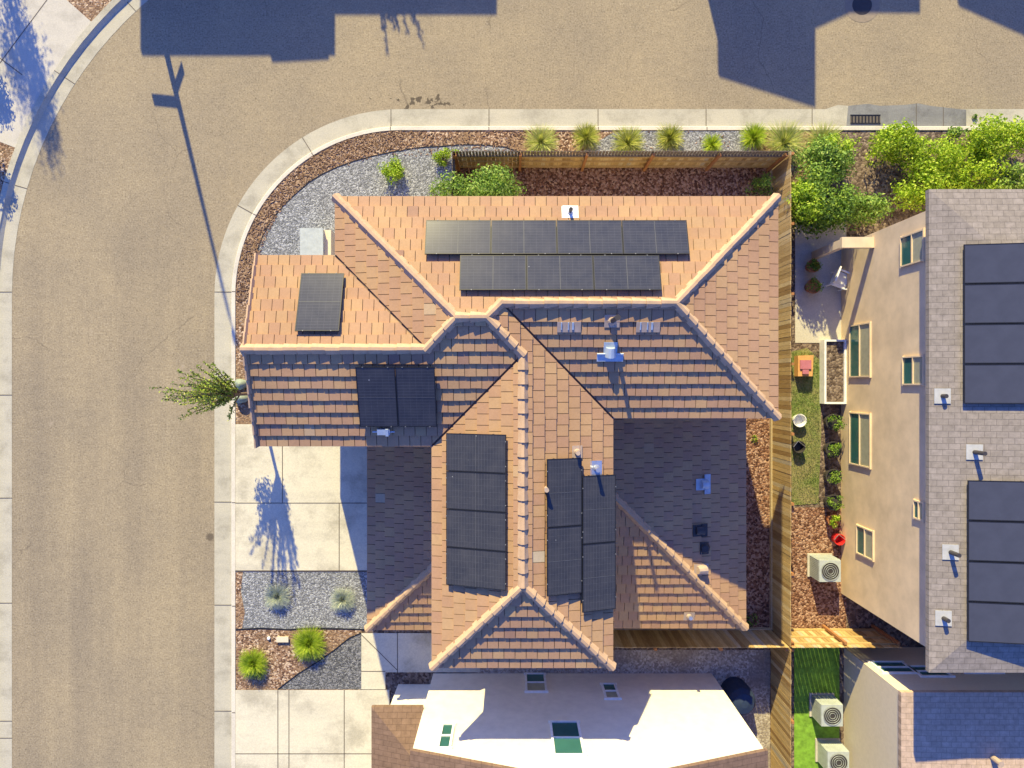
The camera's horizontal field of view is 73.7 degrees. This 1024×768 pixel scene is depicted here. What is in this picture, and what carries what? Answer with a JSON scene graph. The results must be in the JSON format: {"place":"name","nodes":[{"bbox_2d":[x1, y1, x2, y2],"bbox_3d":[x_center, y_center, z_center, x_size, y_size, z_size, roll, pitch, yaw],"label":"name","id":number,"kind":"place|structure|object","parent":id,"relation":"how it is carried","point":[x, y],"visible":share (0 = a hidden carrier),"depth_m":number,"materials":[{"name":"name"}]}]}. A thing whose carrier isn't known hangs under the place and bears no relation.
{"place":"outdoors","nodes":[
{"label":"outdoors","id":0,"kind":"place"},
{"bbox_2d":[0,0,90,146],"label":"sidewalk","id":1,"kind":"structure","parent":0,"point":[38,38],"depth_m":24.90,"materials":[{"name":"concrete"}]},
{"bbox_2d":[0,0,111,192],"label":"yard","id":2,"kind":"structure","parent":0,"point":[90,10],"depth_m":24.91,"materials":[{"name":"gravel"}]},
{"bbox_2d":[235,424,366,571],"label":"driveway","id":3,"kind":"structure","parent":0,"point":[300,508],"depth_m":24.88,"materials":[{"name":"concrete"}]},
{"bbox_2d":[235,690,388,767],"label":"driveway","id":4,"kind":"structure","parent":0,"point":[302,728],"depth_m":24.88,"materials":[{"name":"concrete"}]},
{"bbox_2d":[361,633,479,688],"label":"path","id":5,"kind":"structure","parent":0,"point":[382,654],"depth_m":24.89,"materials":[{"name":"concrete"}]},
{"bbox_2d":[12,0,1023,767],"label":"road","id":6,"kind":"structure","parent":0,"point":[176,128],"depth_m":25.00,"materials":[{"name":"asphalt"}]},
{"bbox_2d":[0,0,128,267],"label":"kerb","id":7,"kind":"structure","parent":6,"relation":"on","point":[104,16],"depth_m":24.89,"materials":[{"name":"concrete"}]},
{"bbox_2d":[0,0,147,767],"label":"gutter","id":8,"kind":"object","parent":6,"relation":"on","point":[113,24],"visible":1,"depth_m":25.00,"materials":[{"name":"concrete"}]},
{"bbox_2d":[214,109,1023,767],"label":"gutter","id":9,"kind":"object","parent":6,"relation":"on","point":[276,169],"visible":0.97,"depth_m":25.00,"materials":[{"name":"concrete"}]},
{"bbox_2d":[817,105,847,125],"bbox_3d":[11.731,-9.810,24.986,1.135,0.001,0.805,0,90,0],"label":"gutter apron","id":10,"kind":"object","parent":9,"relation":"on","point":[837,114],"visible":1,"depth_m":24.99,"materials":[{"name":"concrete"}]},
{"bbox_2d":[846,103,965,125],"bbox_3d":[14.422,-9.837,24.982,4.392,0.004,0.860,0,90,0],"label":"gutter apron","id":11,"kind":"object","parent":9,"relation":"on","point":[918,114],"visible":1,"depth_m":24.98,"materials":[{"name":"concrete"}]},
{"bbox_2d":[845,0,879,21],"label":"manhole","id":12,"kind":"object","parent":6,"relation":"on","point":[861,10],"visible":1,"depth_m":24.99,"materials":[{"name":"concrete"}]},
{"bbox_2d":[478,650,769,767],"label":"side yard","id":13,"kind":"structure","parent":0,"point":[750,669],"depth_m":24.90,"materials":[{"name":"gravel"}]},
{"bbox_2d":[246,130,1023,767],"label":"yard","id":14,"kind":"structure","parent":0,"point":[876,180],"depth_m":24.91,"materials":[{"name":"soil"}]},
{"bbox_2d":[236,630,360,689],"bbox_3d":[-7.787,10.084,24.904,4.594,0.001,2.233,0,90,0],"label":"mulch bed","id":15,"kind":"object","parent":14,"relation":"on","point":[283,665],"visible":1,"depth_m":24.90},
{"bbox_2d":[237,648,268,679],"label":"grass tuft","id":16,"kind":"object","parent":15,"relation":"on","point":[253,665],"visible":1,"depth_m":24.68,"materials":[{"name":"plant"}]},
{"bbox_2d":[291,624,327,661],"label":"grass tuft","id":17,"kind":"object","parent":15,"relation":"on","point":[309,641],"visible":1,"depth_m":24.66,"materials":[{"name":"plant"}]},
{"bbox_2d":[280,634,360,688],"bbox_3d":[-7.010,10.102,24.898,3.038,0.001,2.050,0,90,0],"label":"gravel bed","id":18,"kind":"object","parent":15,"relation":"on","point":[339,667],"visible":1,"depth_m":24.90,"materials":[{"name":"gravel"}]},
{"bbox_2d":[241,572,366,628],"bbox_3d":[-7.183,7.879,24.899,5.802,0.001,2.141,0,90,0],"label":"gravel bed","id":19,"kind":"object","parent":14,"relation":"on","point":[309,603],"visible":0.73,"depth_m":24.90,"materials":[{"name":"gravel"}]},
{"bbox_2d":[235,572,244,628],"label":"mulch bed","id":20,"kind":"object","parent":19,"relation":"on","point":[239,612],"visible":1,"depth_m":24.89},
{"bbox_2d":[264,583,290,611],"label":"grass tuft","id":21,"kind":"object","parent":19,"relation":"on","point":[278,596],"visible":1,"depth_m":24.74,"materials":[{"name":"plant"}]},
{"bbox_2d":[329,586,355,611],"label":"grass tuft","id":22,"kind":"object","parent":19,"relation":"on","point":[342,598],"visible":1,"depth_m":24.73,"materials":[{"name":"plant"}]},
{"bbox_2d":[239,193,781,670],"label":"tiled house","id":23,"kind":"structure","parent":14,"relation":"on","point":[653,401],"depth_m":18.43,"materials":[{"name":"tile"}]},
{"bbox_2d":[295,273,343,330],"bbox_3d":[-5.095,-2.158,18.174,1.160,0.186,1.700,0,71,0],"label":"solar panel","id":24,"kind":"object","parent":23,"relation":"on","point":[319,302],"visible":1,"depth_m":18.09,"materials":[{"name":"black glass"}]},
{"bbox_2d":[355,367,397,426],"bbox_3d":[-3.576,0.330,18.173,1.037,0.186,1.697,0,109,0],"label":"solar panel","id":25,"kind":"object","parent":23,"relation":"on","point":[377,396],"visible":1,"depth_m":18.09,"materials":[{"name":"black glass"}]},
{"bbox_2d":[395,367,436,426],"bbox_3d":[-2.537,0.330,18.173,1.037,0.186,1.697,0,109,0],"label":"solar panel","id":26,"kind":"object","parent":23,"relation":"on","point":[416,396],"visible":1,"depth_m":18.09,"materials":[{"name":"glass"}]},
{"bbox_2d":[425,220,490,254],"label":"solar panel","id":27,"kind":"object","parent":23,"relation":"on","point":[457,237],"visible":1,"depth_m":18.13,"materials":[{"name":"black glass"}]},
{"bbox_2d":[446,547,505,590],"bbox_3d":[-0.941,4.900,18.213,1.720,0.186,1.021,0,90,19],"label":"solar panel","id":28,"kind":"object","parent":23,"relation":"on","point":[476,568],"visible":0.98,"depth_m":18.13,"materials":[{"name":"glass"}]},
{"bbox_2d":[446,509,505,551],"bbox_3d":[-0.941,3.878,18.213,1.720,0.186,1.021,0,90,19],"label":"solar panel","id":29,"kind":"object","parent":23,"relation":"on","point":[480,530],"visible":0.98,"depth_m":18.13,"materials":[{"name":"glass"}]},
{"bbox_2d":[446,471,505,512],"bbox_3d":[-0.941,2.855,18.213,1.720,0.186,1.020,0,90,19],"label":"solar panel","id":30,"kind":"object","parent":23,"relation":"on","point":[477,491],"visible":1,"depth_m":18.13,"materials":[{"name":"glass"}]},
{"bbox_2d":[446,433,505,472],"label":"solar panel","id":31,"kind":"object","parent":23,"relation":"on","point":[485,453],"visible":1,"depth_m":18.13,"materials":[{"name":"black glass"}]},
{"bbox_2d":[459,255,526,289],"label":"solar panel","id":32,"kind":"object","parent":23,"relation":"on","point":[492,272],"visible":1,"depth_m":17.79,"materials":[{"name":"black glass"}]},
{"bbox_2d":[491,220,556,254],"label":"solar panel","id":33,"kind":"object","parent":23,"relation":"on","point":[523,237],"visible":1,"depth_m":18.13,"materials":[{"name":"glass"}]},
{"bbox_2d":[526,255,593,289],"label":"solar panel","id":34,"kind":"object","parent":23,"relation":"on","point":[559,272],"visible":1,"depth_m":17.79,"materials":[{"name":"glass"}]},
{"bbox_2d":[547,525,581,596],"bbox_3d":[1.368,4.680,18.163,1.011,0.186,1.806,0,90,-19],"label":"solar panel","id":35,"kind":"object","parent":23,"relation":"on","point":[564,560],"visible":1,"depth_m":18.09,"materials":[{"name":"glass"}]},
{"bbox_2d":[547,458,581,527],"bbox_3d":[1.368,2.872,18.163,1.011,0.186,1.806,0,90,-19],"label":"solar panel","id":36,"kind":"object","parent":23,"relation":"on","point":[564,493],"visible":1,"depth_m":18.09,"materials":[{"name":"black glass"}]},
{"bbox_2d":[556,220,622,254],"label":"solar panel","id":37,"kind":"object","parent":23,"relation":"on","point":[589,237],"visible":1,"depth_m":18.13,"materials":[{"name":"glass"}]},
{"bbox_2d":[582,542,615,612],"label":"solar panel","id":38,"kind":"object","parent":23,"relation":"on","point":[598,576],"visible":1,"depth_m":18.41,"materials":[{"name":"glass"}]},
{"bbox_2d":[582,474,615,543],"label":"solar panel","id":39,"kind":"object","parent":23,"relation":"on","point":[598,508],"visible":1,"depth_m":18.41,"materials":[{"name":"black glass"}]},
{"bbox_2d":[593,255,661,289],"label":"solar panel","id":40,"kind":"object","parent":23,"relation":"on","point":[626,272],"visible":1,"depth_m":17.79,"materials":[{"name":"glass"}]},
{"bbox_2d":[622,220,689,254],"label":"solar panel","id":41,"kind":"object","parent":23,"relation":"on","point":[655,237],"visible":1,"depth_m":18.13,"materials":[{"name":"glass"}]},
{"bbox_2d":[235,130,826,423],"bbox_3d":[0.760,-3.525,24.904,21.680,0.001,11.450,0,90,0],"label":"mulch bed","id":42,"kind":"object","parent":14,"relation":"on","point":[243,413],"visible":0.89,"depth_m":24.90,"materials":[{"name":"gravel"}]},
{"bbox_2d":[149,361,247,420],"bbox_3d":[-10.016,0.247,22.594,1.941,4.714,1.975,0,90,0],"label":"street tree","id":43,"kind":"object","parent":42,"relation":"on","point":[224,391],"visible":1,"depth_m":21.75,"materials":[{"name":"green plant"}]},
{"bbox_2d":[257,144,517,253],"bbox_3d":[-5.224,-6.993,24.900,11.095,0.038,2.839,-29,90,0],"label":"garden edging","id":44,"kind":"object","parent":42,"relation":"on","point":[372,156],"visible":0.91,"depth_m":24.88,"materials":[{"name":"black metal"}]},
{"bbox_2d":[258,145,517,254],"bbox_3d":[-4.539,-5.353,24.899,9.663,0.001,6.753,0,90,0],"label":"gravel bed","id":45,"kind":"object","parent":42,"relation":"on","point":[311,204],"visible":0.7,"depth_m":24.90,"materials":[{"name":"gravel"}]},
{"bbox_2d":[300,228,334,254],"bbox_3d":[-6.952,-4.900,24.475,1.025,0.850,1.186,0,90,0],"label":"utility cabinet","id":46,"kind":"object","parent":45,"relation":"on","point":[317,241],"visible":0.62,"depth_m":24.05,"materials":[{"name":"metal"}]},
{"bbox_2d":[376,155,403,184],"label":"bush","id":47,"kind":"object","parent":45,"relation":"on","point":[395,168],"visible":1,"depth_m":24.50,"materials":[{"name":"green plant"}]},
{"bbox_2d":[522,123,560,158],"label":"grass tuft","id":48,"kind":"object","parent":42,"relation":"on","point":[541,140],"visible":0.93,"depth_m":24.68,"materials":[{"name":"plant"}]},
{"bbox_2d":[570,122,600,150],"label":"grass tuft","id":49,"kind":"object","parent":42,"relation":"on","point":[587,135],"visible":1,"depth_m":24.59,"materials":[{"name":"plant"}]},
{"bbox_2d":[585,131,757,154],"bbox_3d":[5.783,-8.602,24.899,6.369,0.001,1.244,0,90,0],"label":"gravel bed","id":50,"kind":"object","parent":42,"relation":"on","point":[692,138],"visible":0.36,"depth_m":24.90,"materials":[{"name":"gravel"}]},
{"bbox_2d":[609,126,645,154],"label":"grass tuft","id":51,"kind":"object","parent":50,"relation":"on","point":[628,142],"visible":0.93,"depth_m":24.69,"materials":[{"name":"plant"}]},
{"bbox_2d":[655,122,683,153],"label":"grass tuft","id":52,"kind":"object","parent":50,"relation":"on","point":[669,137],"visible":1,"depth_m":24.61,"materials":[{"name":"plant"}]},
{"bbox_2d":[739,121,768,150],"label":"grass tuft","id":53,"kind":"object","parent":50,"relation":"on","point":[756,135],"visible":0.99,"depth_m":24.61,"materials":[{"name":"plant"}]},
{"bbox_2d":[761,118,807,162],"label":"grass tuft","id":54,"kind":"object","parent":42,"relation":"on","point":[784,139],"visible":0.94,"depth_m":24.59,"materials":[{"name":"plant"}]},
{"bbox_2d":[802,120,844,157],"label":"grass tuft","id":55,"kind":"object","parent":42,"relation":"on","point":[821,131],"visible":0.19,"depth_m":24.62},
{"bbox_2d":[792,133,856,188],"bbox_3d":[11.013,-7.811,24.044,1.812,1.770,2.135,-43,90,0],"label":"shrub","id":56,"kind":"object","parent":42,"relation":"on","point":[819,150],"visible":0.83,"depth_m":23.63,"materials":[{"name":"green plant"}]},
{"bbox_2d":[825,132,861,161],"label":"shrub","id":57,"kind":"object","parent":42,"relation":"on","point":[848,142],"visible":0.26,"depth_m":23.74,"materials":[{"name":"green plant"}]},
{"bbox_2d":[371,673,767,767],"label":"white house","id":58,"kind":"structure","parent":14,"relation":"on","point":[568,720],"depth_m":21.54,"materials":[{"name":"paint"}]},
{"bbox_2d":[435,722,455,749],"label":"window","id":59,"kind":"structure","parent":58,"relation":"in","point":[446,733],"depth_m":20.38,"materials":[{"name":"white paint"}]},
{"bbox_2d":[524,673,547,692],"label":"window","id":60,"kind":"structure","parent":58,"relation":"in","point":[534,682],"depth_m":24.00,"materials":[{"name":"white paint"}]},
{"bbox_2d":[548,720,586,756],"bbox_3d":[1.623,10.520,20.318,0.990,1.970,0.060,0,90,0],"label":"window","id":61,"kind":"structure","parent":58,"relation":"in","point":[566,736],"depth_m":20.22,"materials":[{"name":"glass"}]},
{"bbox_2d":[600,682,621,699],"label":"window","id":62,"kind":"structure","parent":58,"relation":"in","point":[610,690],"depth_m":23.39,"materials":[{"name":"white paint"}]},
{"bbox_2d":[457,168,769,195],"bbox_3d":[3.624,-6.223,24.898,11.640,0.001,3.368,0,90,0],"label":"mulch bed","id":63,"kind":"object","parent":14,"relation":"on","point":[634,182],"visible":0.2,"depth_m":24.90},
{"bbox_2d":[430,163,526,195],"bbox_3d":[-1.124,-6.639,23.628,3.286,2.601,1.659,0,90,0],"label":"bush","id":64,"kind":"object","parent":63,"relation":"on","point":[489,182],"visible":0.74,"depth_m":22.97,"materials":[{"name":"green plant"}]},
{"bbox_2d":[745,172,775,195],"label":"bush","id":65,"kind":"object","parent":63,"relation":"on","point":[765,181],"visible":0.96,"depth_m":24.21,"materials":[{"name":"green plant"}]},
{"bbox_2d":[231,126,999,767],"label":"kerb","id":66,"kind":"structure","parent":14,"relation":"on","point":[233,374],"depth_m":24.87,"materials":[{"name":"concrete"}]},
{"bbox_2d":[452,151,788,170],"bbox_3d":[3.680,-7.832,24.038,11.440,1.844,0.164,0,90,0],"label":"wooden fence","id":67,"kind":"object","parent":14,"relation":"on","point":[708,160],"visible":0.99,"depth_m":24.00,"materials":[{"name":"brown wood"}]},
{"bbox_2d":[613,627,789,650],"bbox_3d":[6.000,8.971,24.033,6.800,1.854,0.198,0,90,0],"label":"wooden fence","id":68,"kind":"object","parent":14,"relation":"on","point":[752,637],"visible":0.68,"depth_m":23.91,"materials":[{"name":"brown wood"}]},
{"bbox_2d":[746,418,769,626],"bbox_3d":[8.858,4.612,24.902,1.171,0.001,8.785,0,90,0],"label":"mulch bed","id":69,"kind":"object","parent":14,"relation":"on","point":[758,528],"visible":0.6,"depth_m":24.90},
{"bbox_2d":[770,151,793,646],"bbox_3d":[9.491,0.510,24.033,0.198,1.855,16.820,0,90,0],"label":"wooden fence","id":70,"kind":"object","parent":14,"relation":"on","point":[781,572],"visible":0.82,"depth_m":23.81,"materials":[{"name":"brown wood"}]},
{"bbox_2d":[770,631,793,767],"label":"wooden fence","id":71,"kind":"object","parent":14,"relation":"on","point":[782,720],"visible":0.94,"depth_m":23.98,"materials":[{"name":"brown wood"}]},
{"bbox_2d":[783,177,826,226],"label":"shrub","id":72,"kind":"object","parent":14,"relation":"on","point":[803,192],"visible":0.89,"depth_m":23.03,"materials":[{"name":"green plant"}]},
{"bbox_2d":[794,648,838,767],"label":"turf","id":73,"kind":"structure","parent":14,"relation":"on","point":[816,670],"depth_m":24.90,"materials":[{"name":"plant"}]},
{"bbox_2d":[809,693,842,725],"bbox_3d":[11.274,11.676,24.454,0.900,0.892,0.840,0,90,0],"label":"air conditioner","id":74,"kind":"object","parent":73,"relation":"on","point":[825,709],"visible":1,"depth_m":24.11,"materials":[{"name":"metal"}]},
{"bbox_2d":[815,738,848,767],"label":"air conditioner","id":75,"kind":"object","parent":73,"relation":"on","point":[831,752],"visible":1,"depth_m":24.23,"materials":[{"name":"metal"}]},
{"bbox_2d":[790,507,845,627],"bbox_3d":[11.164,6.698,24.901,2.050,0.001,4.392,0,90,0],"label":"mulch bed","id":76,"kind":"object","parent":14,"relation":"on","point":[815,603],"visible":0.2,"depth_m":24.90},
{"bbox_2d":[807,553,840,581],"bbox_3d":[11.201,6.589,24.454,0.900,0.892,0.840,0,90,0],"label":"air conditioner","id":77,"kind":"object","parent":76,"relation":"on","point":[823,567],"visible":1,"depth_m":24.05,"materials":[{"name":"metal"}]},
{"bbox_2d":[791,159,867,239],"bbox_3d":[10.859,-6.356,23.676,2.770,2.512,2.607,0,90,0],"label":"shrub","id":78,"kind":"object","parent":14,"relation":"on","point":[838,211],"visible":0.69,"depth_m":23.21,"materials":[{"name":"green plant"}]},
{"bbox_2d":[819,340,845,403],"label":"raised bed","id":79,"kind":"object","parent":14,"relation":"on","point":[832,371],"visible":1,"depth_m":24.58,"materials":[{"name":"white paint"}]},
{"bbox_2d":[791,624,901,647],"bbox_3d":[11.340,8.852,24.033,3.720,1.855,0.164,0,90,0],"label":"wooden fence","id":80,"kind":"object","parent":14,"relation":"on","point":[825,636],"visible":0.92,"depth_m":23.91,"materials":[{"name":"brown wood"}]},
{"bbox_2d":[830,191,897,227],"bbox_3d":[12.185,-6.136,24.139,2.690,1.588,1.267,0,90,0],"label":"shrub","id":81,"kind":"object","parent":14,"relation":"on","point":[869,210],"visible":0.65,"depth_m":23.82,"materials":[{"name":"green plant"}]},
{"bbox_2d":[865,117,928,167],"bbox_3d":[13.540,-8.469,24.118,2.067,1.628,1.486,0,90,0],"label":"shrub","id":82,"kind":"object","parent":14,"relation":"on","point":[892,144],"visible":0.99,"depth_m":23.82,"materials":[{"name":"green plant"}]},
{"bbox_2d":[812,189,1023,672],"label":"beige house","id":83,"kind":"structure","parent":14,"relation":"on","point":[921,443],"depth_m":20.06,"materials":[{"name":"beige paint"}]},
{"bbox_2d":[849,321,871,377],"bbox_3d":[11.970,-1.152,23.508,0.060,1.427,1.881,0,90,0],"label":"window","id":84,"kind":"structure","parent":83,"relation":"in","point":[860,335],"depth_m":23.47,"materials":[{"name":"glass"}]},
{"bbox_2d":[849,411,871,468],"bbox_3d":[11.970,1.908,23.508,0.060,1.427,1.881,0,90,0],"label":"window","id":85,"kind":"structure","parent":83,"relation":"in","point":[860,424],"depth_m":23.47,"materials":[{"name":"glass"}]},
{"bbox_2d":[856,524,874,561],"bbox_3d":[11.970,5.373,23.168,0.060,1.123,1.041,0,90,0],"label":"window","id":86,"kind":"structure","parent":83,"relation":"in","point":[865,537],"depth_m":23.14,"materials":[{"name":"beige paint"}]},
{"bbox_2d":[900,228,924,267],"bbox_3d":[11.970,-4.050,20.433,0.060,1.217,0.976,0,90,0],"label":"window","id":87,"kind":"structure","parent":83,"relation":"in","point":[912,245],"depth_m":20.41,"materials":[{"name":"glass"}]},
{"bbox_2d":[902,354,924,385],"bbox_3d":[11.970,-0.402,20.379,0.060,1.110,0.914,0,90,0],"label":"window","id":88,"kind":"structure","parent":83,"relation":"in","point":[913,367],"depth_m":20.36,"materials":[{"name":"glass"}]},
{"bbox_2d":[963,364,1023,403],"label":"solar panel","id":89,"kind":"object","parent":83,"relation":"on","point":[993,383],"visible":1,"depth_m":18.65,"materials":[{"name":"black glass"}]},
{"bbox_2d":[963,243,1023,283],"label":"solar panel","id":90,"kind":"object","parent":83,"relation":"on","point":[995,263],"visible":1,"depth_m":18.65,"materials":[{"name":"black glass"}]},
{"bbox_2d":[963,324,1023,363],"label":"solar panel","id":91,"kind":"object","parent":83,"relation":"on","point":[993,343],"visible":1,"depth_m":18.65,"materials":[{"name":"black glass"}]},
{"bbox_2d":[963,283,1023,323],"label":"solar panel","id":92,"kind":"object","parent":83,"relation":"on","point":[992,303],"visible":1,"depth_m":18.65,"materials":[{"name":"black glass"}]},
{"bbox_2d":[967,601,1023,644],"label":"solar panel","id":93,"kind":"object","parent":83,"relation":"on","point":[989,622],"visible":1,"depth_m":18.64,"materials":[{"name":"black glass"}]},
{"bbox_2d":[967,561,1023,603],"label":"solar panel","id":94,"kind":"object","parent":83,"relation":"on","point":[1001,582],"visible":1,"depth_m":18.64,"materials":[{"name":"black glass"}]},
{"bbox_2d":[967,520,1023,562],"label":"solar panel","id":95,"kind":"object","parent":83,"relation":"on","point":[996,541],"visible":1,"depth_m":18.64,"materials":[{"name":"black glass"}]},
{"bbox_2d":[967,480,1023,521],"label":"solar panel","id":96,"kind":"object","parent":83,"relation":"on","point":[995,500],"visible":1,"depth_m":18.64,"materials":[{"name":"black glass"}]},
{"bbox_2d":[890,162,954,211],"bbox_3d":[14.296,-6.870,24.045,1.904,1.768,1.814,0,90,0],"label":"shrub","id":97,"kind":"object","parent":14,"relation":"on","point":[916,192],"visible":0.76,"depth_m":23.80,"materials":[{"name":"green plant"}]},
{"bbox_2d":[844,647,1023,767],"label":"cream house","id":98,"kind":"structure","parent":14,"relation":"on","point":[903,708],"depth_m":21.21,"materials":[{"name":"paint"}]},
{"bbox_2d":[867,660,919,673],"bbox_3d":[12.879,9.570,23.087,1.240,0.970,0.060,0,90,0],"label":"window","id":99,"kind":"structure","parent":98,"relation":"in","point":[884,666],"depth_m":23.07,"materials":[{"name":"white paint"}]},
{"bbox_2d":[905,665,955,677],"bbox_3d":[13.933,9.570,22.767,1.140,0.870,0.060,0,90,0],"label":"window","id":100,"kind":"structure","parent":98,"relation":"in","point":[923,673],"depth_m":22.52,"materials":[{"name":"white paint"}]},
{"bbox_2d":[896,133,975,188],"bbox_3d":[14.928,-7.859,24.077,2.590,1.712,2.058,0,90,0],"label":"shrub","id":101,"kind":"object","parent":14,"relation":"on","point":[948,153],"visible":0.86,"depth_m":23.75,"materials":[{"name":"green plant"}]},
{"bbox_2d":[932,151,1011,188],"bbox_3d":[16.314,-7.250,24.169,2.946,1.528,2.012,0,90,0],"label":"shrub","id":102,"kind":"object","parent":14,"relation":"on","point":[964,180],"visible":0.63,"depth_m":23.84,"materials":[{"name":"green plant"}]},
{"bbox_2d":[956,113,1023,163],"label":"shrub","id":103,"kind":"object","parent":14,"relation":"on","point":[994,144],"visible":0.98,"depth_m":23.78,"materials":[{"name":"green plant"}]},
{"bbox_2d":[984,160,1023,188],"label":"shrub","id":104,"kind":"object","parent":14,"relation":"on","point":[1016,175],"visible":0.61,"depth_m":23.88,"materials":[{"name":"green plant"}]},
{"bbox_2d":[721,677,755,714],"bbox_3d":[8.089,11.289,24.330,1.040,1.140,1.290,0,90,0],"label":"covered grill","id":105,"kind":"object","parent":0,"point":[739,693],"visible":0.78,"depth_m":23.92,"materials":[{"name":"fabric"}]},
{"bbox_2d":[790,348,820,504],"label":"lawn","id":106,"kind":"structure","parent":0,"point":[807,452],"depth_m":24.90,"materials":[{"name":"plant"}]},
{"bbox_2d":[794,355,813,375],"bbox_3d":[10.562,-0.659,24.690,0.560,0.420,0.760,0,90,0],"label":"toy bin","id":107,"kind":"object","parent":106,"relation":"on","point":[803,365],"visible":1,"depth_m":24.55,"materials":[{"name":"orange plastic"}]},
{"bbox_2d":[795,221,845,342],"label":"patio","id":108,"kind":"structure","parent":0,"point":[817,316],"depth_m":24.90,"materials":[{"name":"concrete"}]},
{"bbox_2d":[825,266,849,290],"bbox_3d":[11.698,-3.754,24.386,0.661,1.029,0.640,21,90,0],"label":"patio chair","id":109,"kind":"object","parent":108,"relation":"on","point":[839,279],"visible":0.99,"depth_m":24.48,"materials":[{"name":"white paint"}]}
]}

